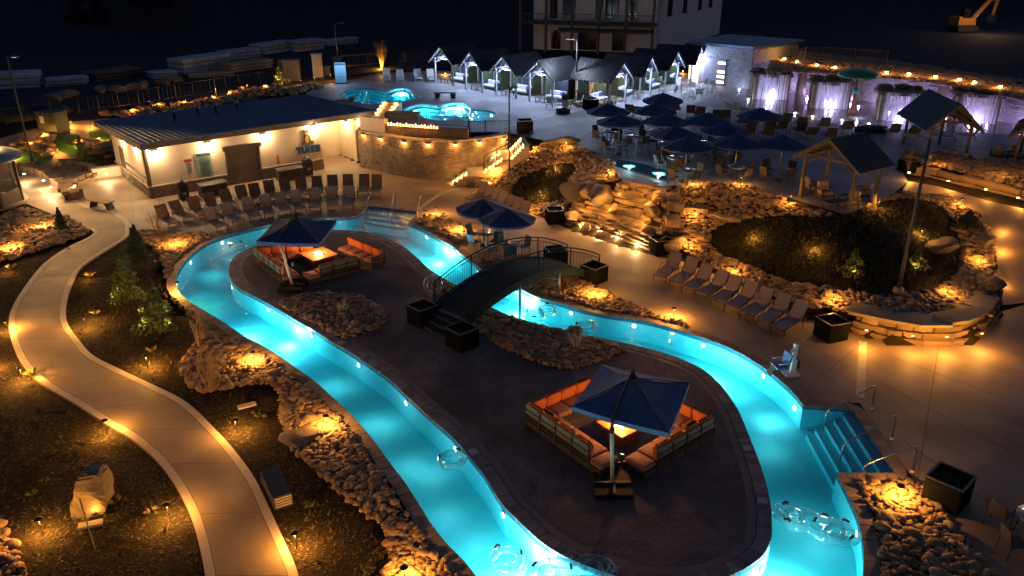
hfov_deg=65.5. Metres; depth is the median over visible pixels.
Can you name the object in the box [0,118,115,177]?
golf paving
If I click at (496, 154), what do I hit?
stair handrail
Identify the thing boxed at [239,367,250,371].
grass tuft
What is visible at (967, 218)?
evergreen shrub
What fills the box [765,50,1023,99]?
slope stones
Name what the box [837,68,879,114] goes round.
mushroom umbrella
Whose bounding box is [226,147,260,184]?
roller door
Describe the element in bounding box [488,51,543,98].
cabana
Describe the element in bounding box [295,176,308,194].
sun lounger
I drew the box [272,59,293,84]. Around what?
evergreen shrub
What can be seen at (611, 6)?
window
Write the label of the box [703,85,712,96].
patio chair
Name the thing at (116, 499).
grass tuft
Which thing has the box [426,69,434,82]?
sun lounger
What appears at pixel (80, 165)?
stone planter bed
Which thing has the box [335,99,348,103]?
boulder
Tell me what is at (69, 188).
retaining wall
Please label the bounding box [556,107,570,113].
round fire table
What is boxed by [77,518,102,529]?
flat slab
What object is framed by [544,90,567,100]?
cabana sofa
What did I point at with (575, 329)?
boulder
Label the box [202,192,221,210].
sun lounger
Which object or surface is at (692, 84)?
patio chair
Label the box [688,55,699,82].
open doorway
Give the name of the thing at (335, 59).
pillar
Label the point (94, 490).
boulder
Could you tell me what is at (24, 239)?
stone bed
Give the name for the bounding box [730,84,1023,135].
splash pad
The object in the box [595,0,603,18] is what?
window
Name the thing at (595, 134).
patio chair
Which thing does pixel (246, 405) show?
flat slab
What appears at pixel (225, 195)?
sun lounger
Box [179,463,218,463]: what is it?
control joint
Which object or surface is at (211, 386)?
bare shrub
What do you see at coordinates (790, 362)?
pool lift
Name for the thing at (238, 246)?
swim tube
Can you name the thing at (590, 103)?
planter
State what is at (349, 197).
sun lounger
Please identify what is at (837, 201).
coffee table
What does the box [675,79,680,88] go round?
patio chair
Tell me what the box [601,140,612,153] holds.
patio chair
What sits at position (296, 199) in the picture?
sun lounger
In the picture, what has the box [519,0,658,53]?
lodge
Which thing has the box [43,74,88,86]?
wrapped pallet
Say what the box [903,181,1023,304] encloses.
walkway
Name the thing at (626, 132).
patio table
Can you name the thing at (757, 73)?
cabana
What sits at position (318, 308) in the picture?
stone bed
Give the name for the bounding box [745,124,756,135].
sun lounger
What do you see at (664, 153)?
patio chair
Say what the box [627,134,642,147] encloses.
patio table
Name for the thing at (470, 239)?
patio chair
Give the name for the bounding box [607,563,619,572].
skimmer lid
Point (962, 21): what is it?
excavator
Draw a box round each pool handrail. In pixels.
[365,192,372,220]
[391,193,395,221]
[823,386,875,430]
[838,415,896,466]
[862,446,917,472]
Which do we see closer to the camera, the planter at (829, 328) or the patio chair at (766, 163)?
the planter at (829, 328)
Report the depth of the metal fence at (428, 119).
55.76 m
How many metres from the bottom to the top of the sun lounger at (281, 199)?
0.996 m
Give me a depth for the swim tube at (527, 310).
34.99 m
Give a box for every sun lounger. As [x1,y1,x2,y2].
[154,203,180,228]
[168,199,195,223]
[186,195,203,220]
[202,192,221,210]
[202,206,228,231]
[218,188,239,209]
[220,202,244,226]
[234,184,254,204]
[241,196,261,220]
[247,182,263,205]
[258,193,276,217]
[262,179,277,198]
[274,191,291,215]
[278,178,293,196]
[289,189,306,212]
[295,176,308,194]
[308,187,320,210]
[311,175,324,197]
[325,186,338,210]
[326,174,338,196]
[342,174,353,196]
[342,185,355,209]
[357,174,369,196]
[369,174,382,195]
[382,69,390,81]
[396,69,403,82]
[414,69,422,81]
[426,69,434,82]
[465,180,488,202]
[471,184,495,200]
[484,187,501,200]
[492,190,508,202]
[503,195,516,208]
[509,196,523,209]
[516,200,531,212]
[625,104,633,115]
[632,106,640,119]
[653,251,682,283]
[669,256,699,288]
[670,104,680,115]
[681,262,713,295]
[686,105,695,115]
[694,106,705,115]
[694,268,729,300]
[710,273,743,308]
[712,109,721,116]
[721,109,731,119]
[723,100,747,108]
[724,279,759,315]
[734,102,752,114]
[735,119,747,125]
[739,286,774,321]
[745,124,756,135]
[756,291,792,324]
[759,127,774,139]
[762,122,776,129]
[769,299,809,337]
[774,120,788,134]
[778,113,792,126]
[789,122,807,136]
[794,117,807,126]
[802,127,818,137]
[817,117,830,130]
[821,128,838,139]
[839,121,854,133]
[882,123,902,134]
[907,125,920,138]
[933,125,962,141]
[950,125,982,138]
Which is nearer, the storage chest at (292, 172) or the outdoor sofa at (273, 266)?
the outdoor sofa at (273, 266)
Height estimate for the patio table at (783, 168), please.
0.751 m
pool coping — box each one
[340,88,420,104]
[402,102,499,121]
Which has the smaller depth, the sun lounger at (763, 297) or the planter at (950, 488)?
the planter at (950, 488)
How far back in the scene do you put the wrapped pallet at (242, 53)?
94.24 m
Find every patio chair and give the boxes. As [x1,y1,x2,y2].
[465,223,479,238]
[466,234,480,243]
[483,240,497,256]
[489,232,503,248]
[494,231,506,248]
[504,246,516,257]
[519,234,531,253]
[546,97,552,104]
[554,97,561,104]
[562,100,570,107]
[592,125,602,140]
[592,130,602,144]
[601,136,612,151]
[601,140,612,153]
[614,132,624,141]
[620,136,632,153]
[622,143,634,158]
[637,136,649,150]
[646,135,657,152]
[649,141,660,155]
[653,154,665,168]
[661,149,670,166]
[667,168,680,184]
[670,160,682,179]
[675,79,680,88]
[675,158,685,173]
[680,154,694,167]
[684,89,693,100]
[687,170,702,187]
[688,162,703,180]
[690,81,697,89]
[695,89,702,99]
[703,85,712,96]
[707,152,717,167]
[710,80,717,91]
[715,164,728,181]
[717,157,730,174]
[726,151,738,161]
[728,152,742,164]
[738,167,753,181]
[741,160,756,178]
[758,165,772,183]
[762,159,774,173]
[781,168,797,185]
[786,160,797,179]
[982,497,1015,526]
[995,519,1023,561]
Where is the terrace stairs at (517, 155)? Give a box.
[453,136,528,184]
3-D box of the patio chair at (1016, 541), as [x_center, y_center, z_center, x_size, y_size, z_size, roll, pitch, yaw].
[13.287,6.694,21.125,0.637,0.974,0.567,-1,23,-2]
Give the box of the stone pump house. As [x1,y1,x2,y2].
[684,34,805,88]
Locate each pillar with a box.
[280,58,300,80]
[310,53,322,77]
[323,65,330,75]
[332,56,341,69]
[795,66,807,95]
[851,79,862,101]
[937,79,948,96]
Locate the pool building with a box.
[93,94,374,198]
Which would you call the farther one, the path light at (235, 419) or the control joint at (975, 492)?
the path light at (235, 419)
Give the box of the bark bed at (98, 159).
[57,153,115,165]
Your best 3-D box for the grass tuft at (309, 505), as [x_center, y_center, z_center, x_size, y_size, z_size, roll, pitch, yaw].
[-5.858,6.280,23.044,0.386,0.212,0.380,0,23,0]
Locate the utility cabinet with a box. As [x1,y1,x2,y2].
[34,109,69,132]
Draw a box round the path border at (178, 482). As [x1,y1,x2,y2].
[9,228,214,575]
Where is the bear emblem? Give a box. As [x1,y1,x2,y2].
[300,129,313,145]
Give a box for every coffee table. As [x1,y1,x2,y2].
[535,96,546,102]
[821,198,846,211]
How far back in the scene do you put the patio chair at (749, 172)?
44.72 m
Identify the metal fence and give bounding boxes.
[0,69,275,124]
[342,50,426,66]
[387,112,468,127]
[469,120,508,134]
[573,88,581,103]
[789,46,888,64]
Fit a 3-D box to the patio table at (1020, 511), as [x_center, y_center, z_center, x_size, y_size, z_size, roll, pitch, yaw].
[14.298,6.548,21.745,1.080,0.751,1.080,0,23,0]
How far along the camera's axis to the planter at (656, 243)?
41.72 m
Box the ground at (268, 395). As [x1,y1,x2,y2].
[0,51,1023,575]
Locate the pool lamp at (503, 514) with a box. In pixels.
[501,511,505,519]
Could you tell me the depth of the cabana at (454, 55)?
76.69 m
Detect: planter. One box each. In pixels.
[406,298,438,328]
[444,320,478,352]
[516,118,532,133]
[544,244,567,263]
[545,205,564,224]
[580,259,608,284]
[582,97,598,110]
[648,234,672,256]
[813,313,850,343]
[897,157,921,173]
[921,461,977,515]
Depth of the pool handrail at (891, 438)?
25.70 m
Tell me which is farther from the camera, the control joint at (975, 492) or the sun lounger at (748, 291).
the sun lounger at (748, 291)
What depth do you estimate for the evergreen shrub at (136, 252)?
40.18 m
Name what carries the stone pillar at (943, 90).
on the splash pad
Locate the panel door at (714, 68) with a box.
[703,57,726,85]
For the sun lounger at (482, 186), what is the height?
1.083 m
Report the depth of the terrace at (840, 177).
56.60 m
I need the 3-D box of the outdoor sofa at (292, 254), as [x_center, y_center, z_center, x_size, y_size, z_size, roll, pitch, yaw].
[-11.601,-1.755,40.856,2.875,0.879,0.885,-7,24,-17]
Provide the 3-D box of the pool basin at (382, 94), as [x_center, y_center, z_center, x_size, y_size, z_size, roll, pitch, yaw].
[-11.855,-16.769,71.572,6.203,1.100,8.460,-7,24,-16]
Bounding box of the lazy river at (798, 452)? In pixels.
[176,206,892,575]
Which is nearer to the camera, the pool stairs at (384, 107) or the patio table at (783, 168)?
the patio table at (783, 168)
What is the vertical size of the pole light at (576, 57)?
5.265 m
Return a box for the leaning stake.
[79,498,95,549]
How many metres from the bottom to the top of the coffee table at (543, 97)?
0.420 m
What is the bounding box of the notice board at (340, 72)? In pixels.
[334,62,347,83]
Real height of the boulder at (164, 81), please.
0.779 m
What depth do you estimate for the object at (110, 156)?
60.34 m
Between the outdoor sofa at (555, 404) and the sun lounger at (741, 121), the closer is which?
the outdoor sofa at (555, 404)
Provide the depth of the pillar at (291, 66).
78.44 m
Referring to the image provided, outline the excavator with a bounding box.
[945,0,998,31]
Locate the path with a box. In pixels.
[16,227,286,574]
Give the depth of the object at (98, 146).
61.62 m
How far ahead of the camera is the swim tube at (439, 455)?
25.25 m
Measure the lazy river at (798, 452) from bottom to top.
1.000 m
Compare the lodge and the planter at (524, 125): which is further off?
the lodge
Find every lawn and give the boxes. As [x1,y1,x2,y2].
[511,163,576,205]
[709,198,961,295]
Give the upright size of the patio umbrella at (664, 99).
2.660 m
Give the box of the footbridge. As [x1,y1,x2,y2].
[423,237,599,337]
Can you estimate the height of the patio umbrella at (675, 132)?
2.660 m
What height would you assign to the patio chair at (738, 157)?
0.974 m
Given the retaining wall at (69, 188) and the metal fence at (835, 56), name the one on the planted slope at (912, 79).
the metal fence at (835, 56)
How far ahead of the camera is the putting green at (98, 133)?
63.79 m
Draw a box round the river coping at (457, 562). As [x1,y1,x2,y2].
[167,204,907,575]
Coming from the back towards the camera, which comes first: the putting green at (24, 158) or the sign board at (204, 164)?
the putting green at (24, 158)
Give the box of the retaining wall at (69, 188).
[12,162,121,199]
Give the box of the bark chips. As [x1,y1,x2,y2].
[0,236,387,575]
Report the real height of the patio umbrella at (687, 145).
2.660 m
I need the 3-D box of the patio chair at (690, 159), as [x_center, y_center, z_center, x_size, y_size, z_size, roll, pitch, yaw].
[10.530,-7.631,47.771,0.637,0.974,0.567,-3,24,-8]
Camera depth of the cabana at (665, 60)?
72.86 m
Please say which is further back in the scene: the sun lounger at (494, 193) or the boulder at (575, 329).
the sun lounger at (494, 193)
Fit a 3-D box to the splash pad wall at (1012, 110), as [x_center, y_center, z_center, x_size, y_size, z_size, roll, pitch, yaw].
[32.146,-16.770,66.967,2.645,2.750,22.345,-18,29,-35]
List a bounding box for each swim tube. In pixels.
[229,240,246,250]
[437,447,466,469]
[489,544,523,572]
[524,309,545,321]
[537,302,557,315]
[575,320,596,333]
[771,500,859,546]
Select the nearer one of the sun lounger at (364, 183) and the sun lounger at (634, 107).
the sun lounger at (364, 183)
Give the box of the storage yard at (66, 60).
[0,44,1023,143]
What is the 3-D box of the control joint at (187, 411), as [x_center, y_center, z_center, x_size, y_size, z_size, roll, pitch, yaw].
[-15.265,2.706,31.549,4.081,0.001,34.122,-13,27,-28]
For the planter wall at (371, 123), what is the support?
on the retaining wall at (417, 157)
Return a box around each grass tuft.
[5,262,16,268]
[22,366,39,375]
[25,487,37,495]
[39,476,50,482]
[77,441,88,446]
[83,270,95,276]
[108,493,120,503]
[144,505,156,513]
[145,345,156,351]
[165,360,179,367]
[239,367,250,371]
[253,409,265,418]
[303,501,314,507]
[911,555,927,565]
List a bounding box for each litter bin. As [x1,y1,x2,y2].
[176,179,189,200]
[302,156,313,175]
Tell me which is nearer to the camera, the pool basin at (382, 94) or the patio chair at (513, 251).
the patio chair at (513, 251)
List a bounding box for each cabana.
[428,42,478,85]
[458,47,511,92]
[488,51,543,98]
[521,55,575,104]
[570,57,634,103]
[604,53,658,99]
[631,47,685,92]
[656,43,703,85]
[749,67,793,101]
[807,74,855,110]
[873,84,924,122]
[948,85,1005,123]
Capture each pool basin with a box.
[343,88,417,104]
[404,103,495,120]
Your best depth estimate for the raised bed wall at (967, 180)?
44.60 m
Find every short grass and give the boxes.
[0,236,388,575]
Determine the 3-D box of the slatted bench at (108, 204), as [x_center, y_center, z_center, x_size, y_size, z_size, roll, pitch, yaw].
[-25.397,-5.172,49.280,1.700,0.509,0.580,10,25,22]
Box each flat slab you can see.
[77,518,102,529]
[237,401,256,409]
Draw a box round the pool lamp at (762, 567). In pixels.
[760,563,764,572]
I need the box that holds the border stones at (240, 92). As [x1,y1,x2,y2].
[98,82,323,119]
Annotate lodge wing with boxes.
[656,0,721,47]
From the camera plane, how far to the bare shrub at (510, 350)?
31.85 m
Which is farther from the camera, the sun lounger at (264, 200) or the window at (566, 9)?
the window at (566, 9)
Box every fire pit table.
[299,247,337,268]
[596,420,639,448]
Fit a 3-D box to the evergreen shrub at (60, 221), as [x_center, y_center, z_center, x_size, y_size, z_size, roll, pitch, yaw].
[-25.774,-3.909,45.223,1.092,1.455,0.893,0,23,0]
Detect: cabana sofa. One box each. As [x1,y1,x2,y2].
[450,72,468,82]
[483,79,499,89]
[511,84,531,94]
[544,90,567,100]
[589,91,607,100]
[618,85,633,96]
[645,78,661,89]
[669,73,681,83]
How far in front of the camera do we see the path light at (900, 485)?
23.20 m
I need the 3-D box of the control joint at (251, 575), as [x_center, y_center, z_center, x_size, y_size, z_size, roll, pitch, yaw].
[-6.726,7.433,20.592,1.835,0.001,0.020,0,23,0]
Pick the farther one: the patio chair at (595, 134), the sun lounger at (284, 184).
the patio chair at (595, 134)
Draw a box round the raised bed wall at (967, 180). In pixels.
[904,166,1023,200]
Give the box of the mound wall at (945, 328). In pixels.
[848,264,1003,346]
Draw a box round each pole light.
[6,55,35,163]
[212,67,223,95]
[334,22,343,55]
[506,86,516,176]
[565,38,577,100]
[892,133,931,292]
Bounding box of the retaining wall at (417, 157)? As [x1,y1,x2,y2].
[357,130,507,178]
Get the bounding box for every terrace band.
[501,101,629,127]
[575,115,640,137]
[629,130,699,154]
[691,151,770,176]
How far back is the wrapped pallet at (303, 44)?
100.81 m
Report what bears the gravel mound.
on the storage yard at (66, 60)
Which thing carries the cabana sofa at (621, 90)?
on the terrace at (840, 177)
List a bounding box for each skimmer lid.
[468,448,478,455]
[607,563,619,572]
[742,445,752,450]
[757,497,767,504]
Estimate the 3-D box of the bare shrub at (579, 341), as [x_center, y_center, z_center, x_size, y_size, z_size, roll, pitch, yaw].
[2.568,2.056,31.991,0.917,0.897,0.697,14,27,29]
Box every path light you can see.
[34,516,43,534]
[101,418,107,434]
[162,501,170,519]
[231,417,237,432]
[290,529,298,548]
[322,413,328,426]
[399,564,407,575]
[897,483,904,497]
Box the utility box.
[260,465,292,509]
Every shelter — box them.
[793,132,894,212]
[897,89,984,151]
[1008,118,1023,161]
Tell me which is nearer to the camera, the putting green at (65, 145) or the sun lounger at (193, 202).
the sun lounger at (193, 202)
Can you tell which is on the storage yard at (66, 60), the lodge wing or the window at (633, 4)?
the lodge wing
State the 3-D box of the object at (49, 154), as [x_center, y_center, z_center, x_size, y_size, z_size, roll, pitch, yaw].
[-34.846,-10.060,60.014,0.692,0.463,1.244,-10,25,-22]
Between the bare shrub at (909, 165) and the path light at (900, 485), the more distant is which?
the bare shrub at (909, 165)
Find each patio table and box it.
[476,229,494,247]
[499,240,519,255]
[601,130,616,143]
[612,141,628,155]
[617,130,632,133]
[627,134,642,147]
[666,155,683,167]
[678,167,696,180]
[716,151,733,163]
[728,164,746,179]
[772,165,791,181]
[1013,505,1023,530]
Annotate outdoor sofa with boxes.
[252,247,300,282]
[258,246,313,266]
[302,256,360,284]
[338,236,385,268]
[524,402,620,473]
[526,377,590,426]
[623,415,716,479]
[672,401,713,438]
[905,147,941,168]
[932,147,971,160]
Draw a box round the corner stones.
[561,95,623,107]
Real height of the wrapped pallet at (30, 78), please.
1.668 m
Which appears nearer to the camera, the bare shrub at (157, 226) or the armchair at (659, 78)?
the bare shrub at (157, 226)
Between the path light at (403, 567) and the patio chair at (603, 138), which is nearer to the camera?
the path light at (403, 567)
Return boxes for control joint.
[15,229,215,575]
[59,230,287,575]
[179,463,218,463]
[216,575,286,575]
[565,229,777,340]
[758,320,852,367]
[803,342,862,391]
[866,374,1023,458]
[869,348,1019,403]
[909,444,1023,527]
[917,347,938,479]
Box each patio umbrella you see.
[456,198,509,246]
[478,208,535,256]
[586,103,629,142]
[597,113,642,154]
[634,103,676,141]
[642,112,688,141]
[643,92,682,128]
[650,125,699,169]
[661,136,713,182]
[685,112,730,141]
[700,121,750,164]
[711,133,762,179]
[736,108,783,138]
[759,135,809,180]
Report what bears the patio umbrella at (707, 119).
on the terrace at (840, 177)
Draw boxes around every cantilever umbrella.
[256,212,336,292]
[572,364,689,499]
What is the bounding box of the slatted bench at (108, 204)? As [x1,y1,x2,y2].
[87,198,114,210]
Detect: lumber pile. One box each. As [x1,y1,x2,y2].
[187,70,233,77]
[218,57,272,71]
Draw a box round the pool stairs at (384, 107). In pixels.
[375,101,401,114]
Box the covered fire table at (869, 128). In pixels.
[854,125,888,132]
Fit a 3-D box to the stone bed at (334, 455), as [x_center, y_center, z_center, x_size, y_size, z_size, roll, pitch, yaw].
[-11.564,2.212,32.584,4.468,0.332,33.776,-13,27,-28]
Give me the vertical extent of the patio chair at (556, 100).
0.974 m
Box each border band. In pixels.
[72,200,131,226]
[416,187,464,208]
[855,341,866,397]
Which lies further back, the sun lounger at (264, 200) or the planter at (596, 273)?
the sun lounger at (264, 200)
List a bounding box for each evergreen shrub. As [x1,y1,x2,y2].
[52,207,69,229]
[75,135,91,162]
[106,244,146,305]
[124,224,156,266]
[130,278,178,336]
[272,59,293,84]
[836,248,865,281]
[906,247,931,275]
[948,210,986,229]
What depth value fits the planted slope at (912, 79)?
65.30 m
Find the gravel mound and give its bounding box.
[0,97,72,121]
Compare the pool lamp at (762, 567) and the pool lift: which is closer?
the pool lamp at (762, 567)
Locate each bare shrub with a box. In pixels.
[144,207,165,233]
[186,308,204,347]
[195,344,225,392]
[335,299,348,309]
[372,41,387,67]
[502,338,512,352]
[566,331,587,347]
[589,82,594,92]
[904,145,917,169]
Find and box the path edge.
[13,230,196,534]
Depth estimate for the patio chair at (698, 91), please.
69.04 m
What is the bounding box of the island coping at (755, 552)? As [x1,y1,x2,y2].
[229,230,771,575]
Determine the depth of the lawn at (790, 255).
38.60 m
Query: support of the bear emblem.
attached to the pool building
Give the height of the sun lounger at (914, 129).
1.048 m
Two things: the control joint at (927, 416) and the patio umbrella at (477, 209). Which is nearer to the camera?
the control joint at (927, 416)
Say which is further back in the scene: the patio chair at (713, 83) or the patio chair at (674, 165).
the patio chair at (713, 83)
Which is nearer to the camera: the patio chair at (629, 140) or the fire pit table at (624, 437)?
the fire pit table at (624, 437)
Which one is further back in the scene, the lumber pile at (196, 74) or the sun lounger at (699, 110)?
the lumber pile at (196, 74)
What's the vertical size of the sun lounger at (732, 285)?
1.012 m
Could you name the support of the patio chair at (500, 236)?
on the patio at (990, 361)
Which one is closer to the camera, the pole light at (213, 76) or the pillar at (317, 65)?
the pole light at (213, 76)
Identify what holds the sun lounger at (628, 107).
on the terrace at (840, 177)
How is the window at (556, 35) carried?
in the lodge
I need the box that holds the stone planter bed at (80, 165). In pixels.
[45,161,97,179]
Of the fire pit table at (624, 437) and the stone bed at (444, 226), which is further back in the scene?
the stone bed at (444, 226)
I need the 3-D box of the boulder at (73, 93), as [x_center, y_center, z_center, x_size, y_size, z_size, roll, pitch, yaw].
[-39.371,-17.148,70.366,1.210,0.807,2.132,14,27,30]
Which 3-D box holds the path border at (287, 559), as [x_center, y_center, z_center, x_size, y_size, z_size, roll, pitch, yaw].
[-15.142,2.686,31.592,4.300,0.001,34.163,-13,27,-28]
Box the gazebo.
[0,146,28,211]
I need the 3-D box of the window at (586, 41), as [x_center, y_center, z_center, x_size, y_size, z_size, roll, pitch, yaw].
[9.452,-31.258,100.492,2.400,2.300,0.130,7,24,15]
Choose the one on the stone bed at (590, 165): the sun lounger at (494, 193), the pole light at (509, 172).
the pole light at (509, 172)
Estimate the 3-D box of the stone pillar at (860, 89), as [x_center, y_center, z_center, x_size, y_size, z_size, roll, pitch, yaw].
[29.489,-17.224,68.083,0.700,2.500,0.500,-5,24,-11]
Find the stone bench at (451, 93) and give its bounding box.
[434,91,455,98]
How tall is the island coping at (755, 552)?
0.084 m
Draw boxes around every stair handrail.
[483,142,513,170]
[514,132,533,150]
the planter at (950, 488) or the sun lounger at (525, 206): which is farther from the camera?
the sun lounger at (525, 206)
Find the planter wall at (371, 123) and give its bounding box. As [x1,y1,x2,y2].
[359,115,387,132]
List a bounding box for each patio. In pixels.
[0,155,1023,575]
[238,233,755,574]
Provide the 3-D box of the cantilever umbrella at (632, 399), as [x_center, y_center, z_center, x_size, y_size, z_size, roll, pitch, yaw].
[3.515,4.089,24.271,3.008,3.265,3.873,10,25,21]
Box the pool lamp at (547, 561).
[542,555,549,563]
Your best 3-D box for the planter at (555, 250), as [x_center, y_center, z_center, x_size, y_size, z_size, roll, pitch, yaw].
[2.213,-1.637,40.621,1.010,0.828,1.010,-7,24,-16]
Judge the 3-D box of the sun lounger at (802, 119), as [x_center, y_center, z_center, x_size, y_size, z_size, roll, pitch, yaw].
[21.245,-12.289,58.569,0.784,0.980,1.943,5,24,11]
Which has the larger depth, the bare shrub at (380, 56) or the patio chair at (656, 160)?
the bare shrub at (380, 56)
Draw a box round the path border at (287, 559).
[60,227,298,575]
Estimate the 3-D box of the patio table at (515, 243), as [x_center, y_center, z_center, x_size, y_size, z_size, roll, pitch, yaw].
[-0.125,-1.987,41.534,1.080,0.751,1.080,-3,24,-7]
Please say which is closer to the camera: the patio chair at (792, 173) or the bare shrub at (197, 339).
the bare shrub at (197, 339)
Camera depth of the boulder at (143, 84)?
74.09 m
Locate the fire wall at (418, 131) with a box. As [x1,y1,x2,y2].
[385,122,468,138]
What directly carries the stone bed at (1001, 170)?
on the ground at (268, 395)
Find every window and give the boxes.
[550,0,557,17]
[551,30,560,48]
[562,0,575,18]
[578,33,596,49]
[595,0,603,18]
[605,0,618,19]
[612,34,623,50]
[628,0,637,19]
[667,0,672,16]
[683,0,687,12]
[698,0,701,9]
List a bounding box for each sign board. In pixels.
[183,158,194,177]
[195,152,213,179]
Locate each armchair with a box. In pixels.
[657,76,664,84]
[803,176,817,194]
[814,180,836,200]
[838,189,860,207]
[856,181,872,200]
[989,144,1009,159]
[1006,144,1023,160]
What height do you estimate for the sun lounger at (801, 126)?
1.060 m
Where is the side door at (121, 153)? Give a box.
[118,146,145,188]
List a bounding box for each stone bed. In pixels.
[0,207,89,261]
[0,518,27,575]
[137,229,458,575]
[279,290,387,338]
[416,213,467,243]
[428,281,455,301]
[473,311,625,368]
[479,254,529,266]
[487,141,618,215]
[526,276,687,326]
[661,181,1001,324]
[856,477,999,575]
[896,153,1023,188]
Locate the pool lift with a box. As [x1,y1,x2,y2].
[767,343,799,377]
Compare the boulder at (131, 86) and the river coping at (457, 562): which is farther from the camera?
the boulder at (131, 86)
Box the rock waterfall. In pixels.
[564,175,742,250]
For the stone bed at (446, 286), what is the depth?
37.29 m
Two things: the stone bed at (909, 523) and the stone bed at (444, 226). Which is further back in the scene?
the stone bed at (444, 226)
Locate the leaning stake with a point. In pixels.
(87, 523)
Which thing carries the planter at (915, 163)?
on the terrace at (840, 177)
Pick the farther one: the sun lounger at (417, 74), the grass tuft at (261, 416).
the sun lounger at (417, 74)
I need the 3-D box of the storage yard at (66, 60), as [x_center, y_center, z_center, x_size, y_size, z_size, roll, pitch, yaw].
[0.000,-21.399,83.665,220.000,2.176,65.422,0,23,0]
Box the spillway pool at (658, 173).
[614,159,671,180]
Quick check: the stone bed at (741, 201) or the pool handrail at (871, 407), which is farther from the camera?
the stone bed at (741, 201)
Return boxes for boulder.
[9,217,38,224]
[41,93,61,101]
[53,92,69,99]
[59,89,79,97]
[70,462,114,519]
[94,84,106,93]
[107,85,127,92]
[125,82,138,90]
[138,80,147,89]
[154,78,170,84]
[165,76,183,83]
[171,76,183,83]
[278,426,319,448]
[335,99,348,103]
[348,96,355,102]
[350,309,357,315]
[465,178,486,187]
[539,151,551,160]
[543,136,579,144]
[559,182,595,203]
[567,325,582,333]
[587,184,612,207]
[661,235,672,239]
[664,235,688,251]
[925,236,959,253]
[975,231,995,247]
[979,277,1006,292]
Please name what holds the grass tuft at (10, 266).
on the ground at (268, 395)
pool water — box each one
[345,89,416,103]
[407,105,495,118]
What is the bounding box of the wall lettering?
[296,144,319,154]
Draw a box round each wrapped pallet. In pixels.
[0,69,43,88]
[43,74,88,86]
[80,65,143,82]
[146,69,177,78]
[167,52,229,74]
[216,47,260,59]
[248,39,287,54]
[286,37,324,51]
[323,36,358,46]
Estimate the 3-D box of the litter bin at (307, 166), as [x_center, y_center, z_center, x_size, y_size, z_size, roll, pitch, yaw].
[-14.479,-8.670,56.331,0.660,1.300,0.644,-17,29,-34]
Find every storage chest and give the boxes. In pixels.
[196,179,227,197]
[274,164,302,179]
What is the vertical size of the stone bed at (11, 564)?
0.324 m
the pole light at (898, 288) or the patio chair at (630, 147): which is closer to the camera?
the pole light at (898, 288)
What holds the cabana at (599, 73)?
on the terrace at (840, 177)
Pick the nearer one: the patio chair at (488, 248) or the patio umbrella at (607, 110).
the patio chair at (488, 248)
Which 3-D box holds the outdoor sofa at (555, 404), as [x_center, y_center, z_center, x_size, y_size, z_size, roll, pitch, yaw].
[1.845,3.990,27.537,2.802,0.879,0.885,-17,29,-35]
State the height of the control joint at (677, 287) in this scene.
0.001 m
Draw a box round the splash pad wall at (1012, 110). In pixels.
[783,58,1023,123]
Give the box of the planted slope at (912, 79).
[769,68,1021,97]
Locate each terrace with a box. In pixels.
[306,71,1023,213]
[384,110,420,119]
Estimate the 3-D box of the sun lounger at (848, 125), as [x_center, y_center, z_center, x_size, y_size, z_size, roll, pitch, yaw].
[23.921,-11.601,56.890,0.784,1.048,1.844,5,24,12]
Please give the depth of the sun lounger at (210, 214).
45.98 m
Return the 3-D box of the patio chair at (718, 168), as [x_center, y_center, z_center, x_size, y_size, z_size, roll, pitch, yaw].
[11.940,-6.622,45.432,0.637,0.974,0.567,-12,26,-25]
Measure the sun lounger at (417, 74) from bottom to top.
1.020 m
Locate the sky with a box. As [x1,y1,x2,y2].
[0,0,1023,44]
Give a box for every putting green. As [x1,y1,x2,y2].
[17,150,52,164]
[52,134,80,156]
[88,130,109,140]
[240,94,258,100]
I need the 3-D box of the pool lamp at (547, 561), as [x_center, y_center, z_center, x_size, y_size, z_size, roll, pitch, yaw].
[0.928,7.431,21.781,0.045,0.253,0.260,-20,31,-39]
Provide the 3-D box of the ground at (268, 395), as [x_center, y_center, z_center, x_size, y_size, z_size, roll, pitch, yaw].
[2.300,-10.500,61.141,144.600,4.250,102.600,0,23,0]

